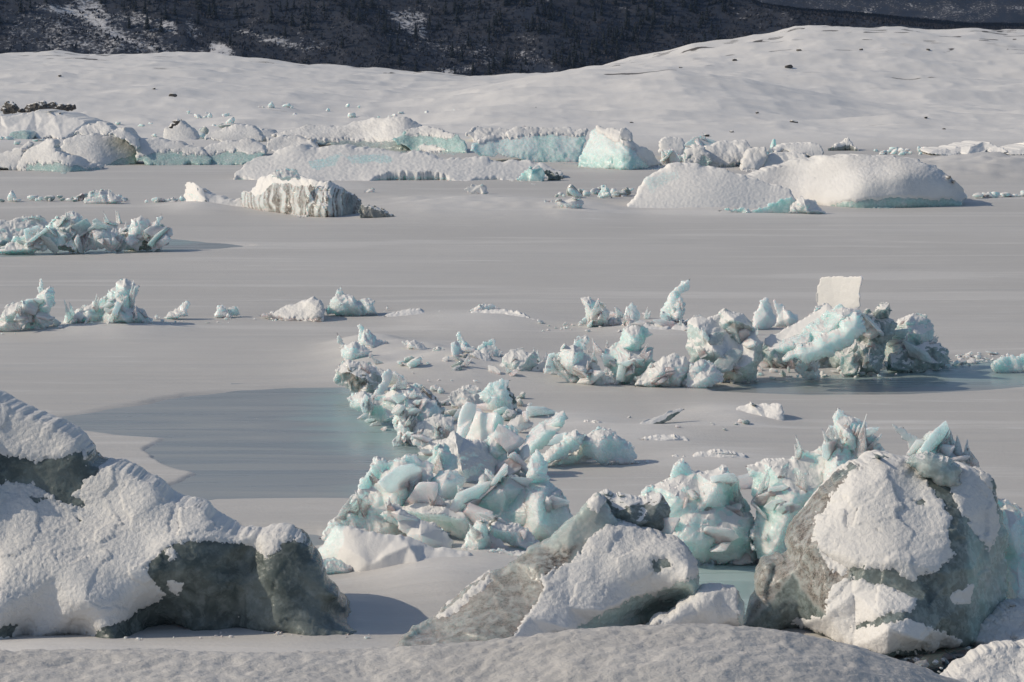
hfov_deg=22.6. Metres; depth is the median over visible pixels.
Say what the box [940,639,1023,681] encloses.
iceberg
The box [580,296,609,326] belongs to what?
ice block
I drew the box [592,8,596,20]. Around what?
spruce tree
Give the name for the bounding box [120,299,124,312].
ice splinter
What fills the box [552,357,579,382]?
ice plate
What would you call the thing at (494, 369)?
ice plate
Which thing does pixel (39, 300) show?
ice plate
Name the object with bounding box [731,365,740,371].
ice plate
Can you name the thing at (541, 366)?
ice plate
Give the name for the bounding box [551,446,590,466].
snow lump
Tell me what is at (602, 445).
ice dome
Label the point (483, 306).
ice shard
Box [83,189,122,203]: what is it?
ice block
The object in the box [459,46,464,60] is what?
spruce tree
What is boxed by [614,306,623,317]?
ice splinter
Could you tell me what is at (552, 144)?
iceberg
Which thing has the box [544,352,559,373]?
ice plate
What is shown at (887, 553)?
iceberg
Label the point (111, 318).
ice splinter
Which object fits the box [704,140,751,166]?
iceberg
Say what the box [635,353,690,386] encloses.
ice block
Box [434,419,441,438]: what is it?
ice splinter
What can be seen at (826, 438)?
ice splinter
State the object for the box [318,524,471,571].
snow mound
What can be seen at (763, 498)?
ice plate
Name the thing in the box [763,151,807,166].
iceberg
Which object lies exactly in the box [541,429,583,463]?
ice slab
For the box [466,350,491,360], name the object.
snow lump
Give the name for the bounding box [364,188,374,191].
ice shard
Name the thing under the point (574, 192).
ice chunk
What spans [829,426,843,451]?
ice splinter
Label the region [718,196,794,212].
ice ledge
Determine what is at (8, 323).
ice block
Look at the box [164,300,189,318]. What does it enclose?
ice block
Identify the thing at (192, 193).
ice shard
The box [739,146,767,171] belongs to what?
iceberg
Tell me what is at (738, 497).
ice splinter
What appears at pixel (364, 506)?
ice splinter
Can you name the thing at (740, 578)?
frozen pond
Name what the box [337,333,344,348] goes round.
ice splinter
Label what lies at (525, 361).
ice block
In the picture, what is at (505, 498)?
ice block
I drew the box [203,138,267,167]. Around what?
iceberg
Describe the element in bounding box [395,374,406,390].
ice splinter
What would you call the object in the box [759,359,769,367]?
ice plate
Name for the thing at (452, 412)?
ice chunk
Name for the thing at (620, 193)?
ice chunk
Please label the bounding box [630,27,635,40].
spruce tree
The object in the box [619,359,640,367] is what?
ice plate
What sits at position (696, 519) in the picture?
ice block
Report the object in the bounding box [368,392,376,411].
ice splinter
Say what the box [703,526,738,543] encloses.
ice plate
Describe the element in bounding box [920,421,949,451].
ice plate
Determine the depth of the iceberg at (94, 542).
44.32 m
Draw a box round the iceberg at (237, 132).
[204,124,265,141]
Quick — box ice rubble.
[0,102,1023,672]
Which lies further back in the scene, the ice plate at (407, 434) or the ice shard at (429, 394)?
the ice shard at (429, 394)
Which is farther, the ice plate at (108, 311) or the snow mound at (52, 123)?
the snow mound at (52, 123)
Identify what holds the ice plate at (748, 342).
on the ice boulder
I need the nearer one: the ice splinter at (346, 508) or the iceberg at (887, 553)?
the iceberg at (887, 553)
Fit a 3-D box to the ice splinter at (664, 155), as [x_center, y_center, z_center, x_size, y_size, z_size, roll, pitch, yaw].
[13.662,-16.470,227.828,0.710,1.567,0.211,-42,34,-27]
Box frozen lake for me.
[0,149,1023,681]
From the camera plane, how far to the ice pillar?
79.50 m
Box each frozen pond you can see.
[0,239,242,256]
[60,383,430,499]
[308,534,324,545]
[696,559,757,617]
[714,359,1023,394]
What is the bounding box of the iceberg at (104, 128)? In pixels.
[74,121,117,135]
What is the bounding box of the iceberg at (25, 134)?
[9,130,36,138]
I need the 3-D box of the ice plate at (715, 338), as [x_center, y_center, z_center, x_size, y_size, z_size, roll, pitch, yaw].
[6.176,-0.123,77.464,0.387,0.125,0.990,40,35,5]
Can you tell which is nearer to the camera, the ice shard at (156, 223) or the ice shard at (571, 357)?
the ice shard at (571, 357)
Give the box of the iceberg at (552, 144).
[470,126,588,164]
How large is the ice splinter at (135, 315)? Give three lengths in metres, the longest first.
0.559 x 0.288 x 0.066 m
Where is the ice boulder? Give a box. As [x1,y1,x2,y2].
[685,308,763,382]
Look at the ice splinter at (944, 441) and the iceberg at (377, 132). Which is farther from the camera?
the iceberg at (377, 132)
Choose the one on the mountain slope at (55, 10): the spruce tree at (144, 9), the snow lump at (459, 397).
the spruce tree at (144, 9)
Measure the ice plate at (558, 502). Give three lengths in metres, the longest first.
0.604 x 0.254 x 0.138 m
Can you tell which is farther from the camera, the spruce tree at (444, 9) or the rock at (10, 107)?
the spruce tree at (444, 9)
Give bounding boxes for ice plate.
[14,313,27,319]
[22,299,38,314]
[23,225,40,246]
[24,228,48,246]
[26,298,43,303]
[36,315,54,320]
[40,235,58,253]
[49,227,57,236]
[52,319,60,325]
[57,216,65,226]
[65,218,90,236]
[73,312,83,322]
[74,234,83,253]
[84,315,90,323]
[87,222,107,231]
[92,218,103,223]
[97,237,103,244]
[99,302,113,309]
[104,238,111,244]
[104,308,112,314]
[112,301,120,317]
[119,225,129,232]
[125,235,140,245]
[144,226,172,237]
[147,227,168,246]
[155,233,170,247]
[356,413,373,418]
[360,394,369,412]
[364,418,376,422]
[370,421,381,425]
[374,368,392,394]
[377,464,421,492]
[383,397,396,404]
[390,371,403,383]
[391,395,406,403]
[391,404,405,415]
[392,432,402,446]
[395,408,421,424]
[401,431,414,444]
[405,482,437,503]
[410,434,431,442]
[412,400,427,406]
[417,398,427,409]
[419,449,432,455]
[449,481,491,512]
[451,341,462,356]
[453,408,482,420]
[461,347,474,352]
[462,503,492,527]
[464,499,481,505]
[476,403,493,411]
[476,512,508,524]
[479,473,487,483]
[479,484,495,499]
[487,548,525,556]
[488,365,501,374]
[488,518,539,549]
[490,463,507,485]
[492,424,524,452]
[495,454,521,475]
[507,386,516,410]
[507,414,533,432]
[507,452,527,474]
[508,369,517,376]
[511,477,533,486]
[518,444,529,460]
[520,529,526,539]
[522,411,528,421]
[526,406,555,416]
[531,361,545,370]
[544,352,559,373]
[547,432,566,444]
[549,495,569,508]
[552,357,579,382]
[572,368,587,376]
[577,370,604,384]
[580,317,587,323]
[602,353,614,367]
[609,359,616,366]
[616,365,626,381]
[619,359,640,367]
[632,320,645,325]
[650,371,675,383]
[652,319,675,327]
[654,377,666,385]
[660,311,671,320]
[661,149,679,162]
[661,517,679,533]
[665,367,674,371]
[682,497,688,508]
[684,136,715,146]
[687,489,698,499]
[693,136,704,145]
[701,327,709,344]
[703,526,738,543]
[708,331,724,344]
[709,542,730,551]
[710,473,738,485]
[714,348,742,372]
[725,505,743,516]
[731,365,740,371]
[732,503,742,513]
[733,369,742,375]
[736,473,752,488]
[738,328,749,341]
[743,338,756,347]
[750,491,776,505]
[751,500,767,520]
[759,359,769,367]
[764,499,785,510]
[768,485,788,491]
[771,360,784,367]
[776,502,800,513]
[822,438,844,460]
[825,425,834,435]
[846,427,879,440]
[851,350,860,362]
[862,313,883,335]
[863,324,879,338]
[866,433,881,450]
[886,339,901,346]
[892,329,908,338]
[892,424,923,448]
[902,340,932,362]
[906,439,923,455]
[906,656,914,662]
[914,431,969,465]
[914,660,928,667]
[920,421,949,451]
[938,444,954,456]
[942,653,952,658]
[952,455,969,461]
[953,654,964,657]
[954,649,968,654]
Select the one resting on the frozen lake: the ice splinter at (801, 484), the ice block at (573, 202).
the ice block at (573, 202)
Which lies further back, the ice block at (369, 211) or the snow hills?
the snow hills
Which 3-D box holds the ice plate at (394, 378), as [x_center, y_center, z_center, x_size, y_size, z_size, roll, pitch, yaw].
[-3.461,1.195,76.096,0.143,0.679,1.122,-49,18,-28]
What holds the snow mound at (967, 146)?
on the frozen lake
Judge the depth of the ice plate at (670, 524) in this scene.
45.27 m
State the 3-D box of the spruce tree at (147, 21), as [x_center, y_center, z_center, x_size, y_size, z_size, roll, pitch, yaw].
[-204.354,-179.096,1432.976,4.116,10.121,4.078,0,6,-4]
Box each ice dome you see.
[581,426,636,464]
[905,451,961,487]
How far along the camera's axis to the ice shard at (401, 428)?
65.75 m
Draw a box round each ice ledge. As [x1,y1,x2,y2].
[322,557,352,574]
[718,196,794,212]
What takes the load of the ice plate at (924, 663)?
on the ice rubble
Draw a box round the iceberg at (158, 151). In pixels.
[134,137,211,164]
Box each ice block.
[0,215,48,241]
[0,227,79,254]
[0,300,32,331]
[61,278,153,323]
[82,221,123,251]
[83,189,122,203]
[119,223,168,250]
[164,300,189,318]
[227,306,239,315]
[272,168,300,180]
[325,287,377,315]
[333,359,383,393]
[347,383,444,422]
[358,204,393,217]
[381,471,570,541]
[392,391,442,432]
[410,436,446,452]
[413,413,454,439]
[428,442,457,475]
[461,518,491,549]
[464,184,488,193]
[484,424,524,475]
[500,347,538,370]
[544,170,563,180]
[544,197,583,208]
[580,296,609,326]
[599,489,670,530]
[600,325,655,383]
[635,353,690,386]
[638,458,756,564]
[685,359,724,387]
[746,446,823,558]
[762,339,857,367]
[789,196,825,213]
[856,302,897,374]
[883,340,950,372]
[884,312,934,360]
[997,498,1023,598]
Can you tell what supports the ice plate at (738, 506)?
on the ice block at (696, 519)
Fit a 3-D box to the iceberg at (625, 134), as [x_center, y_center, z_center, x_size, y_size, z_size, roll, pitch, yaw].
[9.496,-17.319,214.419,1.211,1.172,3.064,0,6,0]
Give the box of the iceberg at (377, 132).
[270,116,422,152]
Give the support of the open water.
on the frozen lake
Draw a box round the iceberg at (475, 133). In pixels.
[465,126,525,142]
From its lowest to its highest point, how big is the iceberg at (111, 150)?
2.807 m
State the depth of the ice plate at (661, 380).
76.20 m
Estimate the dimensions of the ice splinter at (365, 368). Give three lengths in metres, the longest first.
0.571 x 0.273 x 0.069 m
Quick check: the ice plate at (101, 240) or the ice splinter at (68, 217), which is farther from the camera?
the ice splinter at (68, 217)
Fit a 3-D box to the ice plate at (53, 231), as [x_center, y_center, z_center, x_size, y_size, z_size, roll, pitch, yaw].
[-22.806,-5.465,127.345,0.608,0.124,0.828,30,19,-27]
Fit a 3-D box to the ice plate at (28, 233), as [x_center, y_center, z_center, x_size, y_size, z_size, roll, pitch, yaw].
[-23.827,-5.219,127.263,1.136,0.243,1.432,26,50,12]
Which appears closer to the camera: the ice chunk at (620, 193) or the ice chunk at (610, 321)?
the ice chunk at (610, 321)
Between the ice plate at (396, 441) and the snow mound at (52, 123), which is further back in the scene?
the snow mound at (52, 123)
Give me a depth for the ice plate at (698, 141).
251.85 m
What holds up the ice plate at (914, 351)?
on the ice block at (903, 362)
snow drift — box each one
[383,308,439,316]
[471,309,534,319]
[618,320,687,331]
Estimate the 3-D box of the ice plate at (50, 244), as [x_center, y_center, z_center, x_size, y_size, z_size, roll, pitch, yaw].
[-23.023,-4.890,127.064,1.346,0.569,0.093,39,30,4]
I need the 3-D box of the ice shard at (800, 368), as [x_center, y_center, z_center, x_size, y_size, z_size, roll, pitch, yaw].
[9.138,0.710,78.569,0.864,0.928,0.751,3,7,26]
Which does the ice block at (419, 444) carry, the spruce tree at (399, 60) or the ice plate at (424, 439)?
the ice plate at (424, 439)
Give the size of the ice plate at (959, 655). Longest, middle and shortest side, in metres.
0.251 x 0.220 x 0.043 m
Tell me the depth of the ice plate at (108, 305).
93.19 m
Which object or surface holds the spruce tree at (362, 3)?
on the mountain slope at (55, 10)
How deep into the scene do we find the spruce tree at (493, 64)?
1386.24 m
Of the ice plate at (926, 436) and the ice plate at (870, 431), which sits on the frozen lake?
the ice plate at (926, 436)
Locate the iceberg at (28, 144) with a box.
[12,141,33,149]
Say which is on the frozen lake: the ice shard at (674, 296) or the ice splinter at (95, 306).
the ice shard at (674, 296)
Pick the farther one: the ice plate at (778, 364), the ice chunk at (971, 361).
the ice chunk at (971, 361)
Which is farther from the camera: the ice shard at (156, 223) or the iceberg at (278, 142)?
the iceberg at (278, 142)
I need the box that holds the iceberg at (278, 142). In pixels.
[266,135,318,151]
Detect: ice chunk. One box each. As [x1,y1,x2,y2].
[0,240,7,245]
[404,356,413,362]
[407,357,421,366]
[437,387,443,392]
[442,356,448,361]
[445,409,457,415]
[451,360,462,366]
[451,365,461,370]
[492,406,508,414]
[502,409,516,420]
[517,399,523,406]
[566,184,576,195]
[568,188,581,197]
[583,190,589,195]
[590,188,599,193]
[608,317,615,325]
[613,191,627,196]
[621,187,630,194]
[770,138,775,147]
[966,359,975,362]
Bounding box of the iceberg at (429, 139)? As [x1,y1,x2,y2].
[392,125,466,155]
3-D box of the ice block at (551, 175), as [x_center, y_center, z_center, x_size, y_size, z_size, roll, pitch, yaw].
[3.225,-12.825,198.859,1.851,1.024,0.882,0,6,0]
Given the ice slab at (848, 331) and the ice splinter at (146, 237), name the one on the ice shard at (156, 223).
the ice splinter at (146, 237)
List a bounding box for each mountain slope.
[0,0,939,75]
[758,0,1023,22]
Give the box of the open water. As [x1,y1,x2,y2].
[894,644,975,673]
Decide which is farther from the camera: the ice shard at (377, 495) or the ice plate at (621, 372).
the ice plate at (621, 372)
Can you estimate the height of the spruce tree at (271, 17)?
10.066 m
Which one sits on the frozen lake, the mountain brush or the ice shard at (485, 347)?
the ice shard at (485, 347)
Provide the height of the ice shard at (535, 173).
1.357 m
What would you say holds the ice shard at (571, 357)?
on the frozen lake
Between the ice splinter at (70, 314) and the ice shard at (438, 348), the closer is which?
the ice shard at (438, 348)
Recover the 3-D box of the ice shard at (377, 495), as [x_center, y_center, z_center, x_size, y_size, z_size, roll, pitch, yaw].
[-2.783,3.217,53.122,2.376,1.702,1.502,0,6,0]
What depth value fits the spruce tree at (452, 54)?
1399.69 m
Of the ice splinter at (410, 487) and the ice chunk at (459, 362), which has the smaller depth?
the ice splinter at (410, 487)
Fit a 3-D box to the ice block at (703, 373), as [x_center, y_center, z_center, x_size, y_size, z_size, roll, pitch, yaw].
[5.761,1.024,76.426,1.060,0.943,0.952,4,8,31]
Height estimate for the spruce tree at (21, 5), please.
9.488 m
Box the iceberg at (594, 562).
[397,492,699,646]
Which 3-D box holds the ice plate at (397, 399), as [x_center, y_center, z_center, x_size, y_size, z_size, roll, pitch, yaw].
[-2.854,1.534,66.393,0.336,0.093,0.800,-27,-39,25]
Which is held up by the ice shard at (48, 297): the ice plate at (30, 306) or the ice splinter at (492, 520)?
the ice plate at (30, 306)
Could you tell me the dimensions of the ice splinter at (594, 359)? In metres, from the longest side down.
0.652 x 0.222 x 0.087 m
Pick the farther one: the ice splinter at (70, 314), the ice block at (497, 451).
the ice splinter at (70, 314)
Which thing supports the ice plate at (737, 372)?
on the ice boulder
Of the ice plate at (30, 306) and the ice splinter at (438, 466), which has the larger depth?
the ice plate at (30, 306)
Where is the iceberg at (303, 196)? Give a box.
[241,173,361,217]
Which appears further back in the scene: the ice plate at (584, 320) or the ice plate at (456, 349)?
the ice plate at (584, 320)
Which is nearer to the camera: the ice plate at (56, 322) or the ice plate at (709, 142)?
the ice plate at (56, 322)
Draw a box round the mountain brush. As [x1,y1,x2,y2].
[0,0,1023,75]
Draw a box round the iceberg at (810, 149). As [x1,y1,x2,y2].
[773,142,823,156]
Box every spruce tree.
[18,0,22,11]
[142,0,146,12]
[145,12,150,28]
[158,17,163,30]
[163,5,168,18]
[196,0,202,8]
[234,3,238,16]
[268,6,273,21]
[289,11,294,24]
[340,33,344,47]
[360,0,365,7]
[381,6,384,19]
[397,49,403,64]
[412,23,419,38]
[443,0,447,14]
[449,41,454,56]
[454,7,459,20]
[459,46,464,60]
[470,61,475,73]
[491,55,495,68]
[494,11,498,24]
[530,16,534,29]
[553,49,557,62]
[566,50,571,64]
[571,56,575,67]
[581,52,584,64]
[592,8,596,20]
[599,1,603,14]
[615,48,619,59]
[623,12,629,29]
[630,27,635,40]
[645,4,649,19]
[661,0,665,14]
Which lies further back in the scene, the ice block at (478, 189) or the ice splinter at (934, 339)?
the ice block at (478, 189)
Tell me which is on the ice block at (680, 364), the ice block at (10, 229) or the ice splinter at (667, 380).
the ice splinter at (667, 380)
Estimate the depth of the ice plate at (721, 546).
49.79 m
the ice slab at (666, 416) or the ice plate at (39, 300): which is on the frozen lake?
the ice slab at (666, 416)
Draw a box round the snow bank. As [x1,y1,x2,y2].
[0,623,960,681]
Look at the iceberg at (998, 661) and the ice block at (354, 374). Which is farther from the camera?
the ice block at (354, 374)
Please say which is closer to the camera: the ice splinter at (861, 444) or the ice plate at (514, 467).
the ice splinter at (861, 444)
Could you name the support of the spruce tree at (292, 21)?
on the mountain slope at (55, 10)
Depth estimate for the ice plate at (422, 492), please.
52.04 m
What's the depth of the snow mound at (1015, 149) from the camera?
248.66 m
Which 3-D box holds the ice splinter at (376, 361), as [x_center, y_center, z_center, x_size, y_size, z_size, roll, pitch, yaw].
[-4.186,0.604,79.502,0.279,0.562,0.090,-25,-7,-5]
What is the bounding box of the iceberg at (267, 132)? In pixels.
[260,128,277,141]
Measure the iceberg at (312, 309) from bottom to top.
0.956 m
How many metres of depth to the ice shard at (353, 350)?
80.90 m
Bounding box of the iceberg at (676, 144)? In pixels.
[658,136,684,154]
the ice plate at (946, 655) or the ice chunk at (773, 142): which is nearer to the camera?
the ice plate at (946, 655)
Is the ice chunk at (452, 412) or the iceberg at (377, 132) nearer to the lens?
the ice chunk at (452, 412)
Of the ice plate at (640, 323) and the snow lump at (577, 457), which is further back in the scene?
the ice plate at (640, 323)
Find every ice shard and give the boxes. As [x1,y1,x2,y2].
[22,279,55,329]
[45,210,88,252]
[115,235,125,251]
[124,215,150,251]
[147,216,162,251]
[184,181,208,201]
[214,305,227,317]
[319,454,433,540]
[340,341,371,360]
[357,324,386,347]
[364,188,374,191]
[385,502,453,547]
[395,410,411,444]
[401,339,427,349]
[421,386,443,414]
[432,346,444,351]
[456,331,476,349]
[468,303,499,311]
[477,339,498,356]
[485,468,493,477]
[488,531,508,548]
[515,165,544,184]
[557,334,619,384]
[598,184,611,197]
[623,302,639,325]
[660,279,689,322]
[752,297,775,329]
[773,299,798,326]
[794,361,820,379]
[821,408,884,482]
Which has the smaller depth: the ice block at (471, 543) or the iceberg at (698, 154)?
the ice block at (471, 543)
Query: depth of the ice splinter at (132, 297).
93.44 m
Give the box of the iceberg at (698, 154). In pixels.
[683,144,711,165]
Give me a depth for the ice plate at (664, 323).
91.53 m
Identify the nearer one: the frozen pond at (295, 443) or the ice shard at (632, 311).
the frozen pond at (295, 443)
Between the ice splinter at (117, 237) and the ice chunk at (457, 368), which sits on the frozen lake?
the ice chunk at (457, 368)
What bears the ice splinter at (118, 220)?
on the frozen lake
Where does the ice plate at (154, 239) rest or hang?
on the ice shard at (156, 223)
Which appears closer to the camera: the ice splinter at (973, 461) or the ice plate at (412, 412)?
the ice splinter at (973, 461)
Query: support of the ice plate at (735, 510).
on the ice block at (696, 519)
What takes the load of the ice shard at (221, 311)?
on the frozen lake
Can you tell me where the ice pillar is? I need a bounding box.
[839,351,860,376]
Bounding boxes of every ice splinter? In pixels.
[14,301,22,320]
[33,230,41,248]
[64,300,74,322]
[65,210,70,222]
[84,233,88,243]
[92,294,98,311]
[103,212,108,223]
[107,302,123,322]
[115,210,121,223]
[115,233,120,242]
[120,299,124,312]
[129,280,134,307]
[132,304,136,318]
[138,308,147,317]
[142,232,149,240]
[336,493,366,520]
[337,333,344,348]
[355,490,369,517]
[359,362,371,374]
[366,472,378,484]
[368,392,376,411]
[369,354,382,364]
[386,497,395,516]
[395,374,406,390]
[404,413,418,431]
[407,478,416,492]
[409,388,416,399]
[427,479,446,505]
[433,448,444,473]
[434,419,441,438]
[443,422,450,437]
[461,353,471,366]
[469,523,483,539]
[488,514,499,526]
[554,360,564,370]
[586,355,592,379]
[590,297,601,319]
[592,338,602,352]
[592,347,597,363]
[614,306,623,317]
[625,352,632,375]
[639,344,650,363]
[643,307,650,318]
[662,150,668,163]
[665,368,668,382]
[677,299,683,310]
[697,343,707,358]
[733,484,745,510]
[752,471,769,501]
[778,463,786,477]
[786,359,794,368]
[794,434,802,459]
[794,471,807,492]
[806,359,819,377]
[822,429,831,442]
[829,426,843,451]
[838,420,849,439]
[848,414,866,456]
[862,349,869,367]
[866,435,873,450]
[867,338,876,349]
[901,335,907,349]
[929,334,938,343]
[936,429,950,452]
[949,431,963,456]
[963,440,969,460]
[965,446,979,466]
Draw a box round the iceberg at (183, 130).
[163,120,199,144]
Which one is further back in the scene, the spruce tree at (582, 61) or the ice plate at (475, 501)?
the spruce tree at (582, 61)
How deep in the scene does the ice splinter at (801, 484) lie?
50.04 m
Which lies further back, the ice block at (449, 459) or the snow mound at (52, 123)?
the snow mound at (52, 123)
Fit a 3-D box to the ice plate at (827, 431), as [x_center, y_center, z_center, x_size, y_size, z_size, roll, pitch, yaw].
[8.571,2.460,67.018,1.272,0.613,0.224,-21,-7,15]
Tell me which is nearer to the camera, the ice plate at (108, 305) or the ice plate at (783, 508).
the ice plate at (783, 508)
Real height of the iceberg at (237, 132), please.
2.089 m
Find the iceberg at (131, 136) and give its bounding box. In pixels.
[108,127,140,149]
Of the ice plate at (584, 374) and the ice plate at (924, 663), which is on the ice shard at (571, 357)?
the ice plate at (584, 374)
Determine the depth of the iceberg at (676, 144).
239.04 m
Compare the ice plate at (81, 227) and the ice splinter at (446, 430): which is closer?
the ice splinter at (446, 430)
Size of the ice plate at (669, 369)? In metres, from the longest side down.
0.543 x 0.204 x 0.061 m
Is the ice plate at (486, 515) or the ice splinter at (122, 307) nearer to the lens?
the ice plate at (486, 515)
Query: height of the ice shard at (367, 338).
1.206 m
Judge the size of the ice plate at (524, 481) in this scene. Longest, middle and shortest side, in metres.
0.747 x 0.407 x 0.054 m
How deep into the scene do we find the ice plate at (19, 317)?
91.39 m
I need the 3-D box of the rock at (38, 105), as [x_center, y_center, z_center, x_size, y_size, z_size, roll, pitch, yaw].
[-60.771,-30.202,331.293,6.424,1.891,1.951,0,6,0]
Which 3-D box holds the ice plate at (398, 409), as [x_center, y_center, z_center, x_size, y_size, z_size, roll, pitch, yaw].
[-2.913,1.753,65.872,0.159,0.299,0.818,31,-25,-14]
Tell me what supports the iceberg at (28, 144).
on the frozen lake
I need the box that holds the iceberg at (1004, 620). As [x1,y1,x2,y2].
[971,598,1023,646]
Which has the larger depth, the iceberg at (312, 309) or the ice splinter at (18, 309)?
the iceberg at (312, 309)
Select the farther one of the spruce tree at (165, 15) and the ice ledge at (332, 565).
the spruce tree at (165, 15)
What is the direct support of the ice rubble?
on the frozen lake
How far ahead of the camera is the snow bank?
37.25 m
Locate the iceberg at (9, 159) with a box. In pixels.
[0,148,27,169]
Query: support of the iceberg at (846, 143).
on the frozen lake
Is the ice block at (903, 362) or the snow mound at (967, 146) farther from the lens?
the snow mound at (967, 146)
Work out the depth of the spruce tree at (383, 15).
1438.86 m
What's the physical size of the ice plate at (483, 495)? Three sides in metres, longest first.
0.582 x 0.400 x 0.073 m
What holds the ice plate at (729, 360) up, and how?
on the ice boulder
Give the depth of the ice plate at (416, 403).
66.18 m
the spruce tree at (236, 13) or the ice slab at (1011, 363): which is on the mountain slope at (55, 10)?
the spruce tree at (236, 13)
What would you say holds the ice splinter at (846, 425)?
on the ice shard at (838, 457)
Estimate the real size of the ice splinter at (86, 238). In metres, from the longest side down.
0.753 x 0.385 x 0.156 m
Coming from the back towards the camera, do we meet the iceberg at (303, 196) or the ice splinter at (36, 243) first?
the iceberg at (303, 196)
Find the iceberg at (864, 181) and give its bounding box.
[744,154,965,208]
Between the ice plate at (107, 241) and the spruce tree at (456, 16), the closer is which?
the ice plate at (107, 241)
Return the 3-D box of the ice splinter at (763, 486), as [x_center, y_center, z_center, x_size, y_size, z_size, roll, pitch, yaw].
[4.959,2.867,50.257,0.255,0.670,0.082,25,6,-24]
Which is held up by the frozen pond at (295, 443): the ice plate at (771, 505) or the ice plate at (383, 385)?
the ice plate at (383, 385)
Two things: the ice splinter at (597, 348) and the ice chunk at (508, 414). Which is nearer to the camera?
the ice chunk at (508, 414)
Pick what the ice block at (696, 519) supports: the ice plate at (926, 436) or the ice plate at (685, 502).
the ice plate at (685, 502)
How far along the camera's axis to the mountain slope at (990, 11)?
2515.08 m
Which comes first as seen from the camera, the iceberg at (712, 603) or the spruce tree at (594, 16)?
the iceberg at (712, 603)
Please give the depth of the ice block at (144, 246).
129.40 m
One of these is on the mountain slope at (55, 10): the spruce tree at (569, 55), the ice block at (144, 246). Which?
the spruce tree at (569, 55)
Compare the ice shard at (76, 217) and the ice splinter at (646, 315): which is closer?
the ice splinter at (646, 315)
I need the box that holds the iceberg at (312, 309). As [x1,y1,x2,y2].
[261,296,324,321]
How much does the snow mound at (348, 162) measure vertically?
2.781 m
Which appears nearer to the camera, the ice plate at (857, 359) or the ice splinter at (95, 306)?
the ice plate at (857, 359)
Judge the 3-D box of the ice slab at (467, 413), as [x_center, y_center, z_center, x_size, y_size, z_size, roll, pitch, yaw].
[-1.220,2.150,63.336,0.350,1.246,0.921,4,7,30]
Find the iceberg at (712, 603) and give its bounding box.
[645,583,744,625]
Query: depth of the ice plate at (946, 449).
49.85 m
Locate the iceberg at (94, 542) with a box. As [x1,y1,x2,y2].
[0,390,356,638]
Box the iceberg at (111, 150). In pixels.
[61,133,138,165]
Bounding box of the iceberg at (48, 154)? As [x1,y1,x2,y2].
[17,138,103,173]
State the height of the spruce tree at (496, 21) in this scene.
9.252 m
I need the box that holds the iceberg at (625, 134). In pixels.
[619,127,632,141]
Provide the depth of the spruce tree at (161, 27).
1429.44 m
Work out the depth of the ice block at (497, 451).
60.51 m
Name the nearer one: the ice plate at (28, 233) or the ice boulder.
the ice boulder
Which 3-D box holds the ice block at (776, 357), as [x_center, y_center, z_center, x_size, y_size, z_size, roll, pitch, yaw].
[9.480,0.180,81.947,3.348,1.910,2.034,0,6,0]
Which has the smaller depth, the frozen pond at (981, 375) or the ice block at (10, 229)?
the frozen pond at (981, 375)
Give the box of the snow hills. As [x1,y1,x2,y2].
[0,25,1023,148]
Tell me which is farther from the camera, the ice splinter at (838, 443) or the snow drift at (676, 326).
the snow drift at (676, 326)
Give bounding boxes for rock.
[0,101,19,113]
[17,100,66,112]
[64,103,75,110]
[169,118,181,127]
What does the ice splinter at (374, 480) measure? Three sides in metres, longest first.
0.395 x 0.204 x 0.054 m
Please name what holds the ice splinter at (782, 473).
on the ice block at (809, 465)
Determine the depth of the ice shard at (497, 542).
50.45 m
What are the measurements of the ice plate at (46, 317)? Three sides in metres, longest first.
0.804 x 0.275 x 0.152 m
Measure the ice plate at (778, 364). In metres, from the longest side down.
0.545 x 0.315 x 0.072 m
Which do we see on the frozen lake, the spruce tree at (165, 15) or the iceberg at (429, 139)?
the iceberg at (429, 139)
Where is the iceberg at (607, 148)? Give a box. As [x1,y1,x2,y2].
[577,125,662,169]
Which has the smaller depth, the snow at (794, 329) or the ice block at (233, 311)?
the snow at (794, 329)
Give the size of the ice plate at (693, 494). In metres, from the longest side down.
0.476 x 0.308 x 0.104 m
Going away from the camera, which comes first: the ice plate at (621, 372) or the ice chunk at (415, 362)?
the ice plate at (621, 372)
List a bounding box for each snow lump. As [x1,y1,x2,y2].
[449,384,483,408]
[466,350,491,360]
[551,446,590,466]
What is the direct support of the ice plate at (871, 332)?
on the ice block at (882, 320)
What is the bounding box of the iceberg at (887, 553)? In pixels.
[744,450,1008,657]
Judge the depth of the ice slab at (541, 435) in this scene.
63.10 m
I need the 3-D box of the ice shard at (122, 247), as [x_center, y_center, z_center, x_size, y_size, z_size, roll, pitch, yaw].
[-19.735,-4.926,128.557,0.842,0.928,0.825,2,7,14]
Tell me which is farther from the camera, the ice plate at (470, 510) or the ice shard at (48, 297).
the ice shard at (48, 297)
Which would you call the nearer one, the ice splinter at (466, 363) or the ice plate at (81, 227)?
the ice splinter at (466, 363)
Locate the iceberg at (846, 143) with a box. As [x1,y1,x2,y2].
[828,137,858,150]
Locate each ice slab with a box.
[403,469,465,527]
[444,431,499,481]
[456,401,476,437]
[465,411,503,440]
[477,378,513,414]
[519,410,567,454]
[523,449,572,541]
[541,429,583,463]
[640,408,683,423]
[729,500,753,564]
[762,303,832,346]
[766,303,861,353]
[781,312,866,363]
[816,275,862,309]
[990,353,1023,372]
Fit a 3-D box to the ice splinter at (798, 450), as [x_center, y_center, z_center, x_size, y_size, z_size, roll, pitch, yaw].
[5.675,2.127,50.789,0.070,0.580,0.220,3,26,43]
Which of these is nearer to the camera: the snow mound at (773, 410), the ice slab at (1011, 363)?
the snow mound at (773, 410)
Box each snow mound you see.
[0,109,102,138]
[196,187,242,206]
[233,143,562,180]
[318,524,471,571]
[548,415,604,422]
[627,162,795,207]
[639,434,688,440]
[672,449,746,457]
[736,402,783,420]
[920,140,1008,155]
[1001,142,1023,154]
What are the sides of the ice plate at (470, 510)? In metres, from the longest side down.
1.053 x 0.589 x 0.174 m

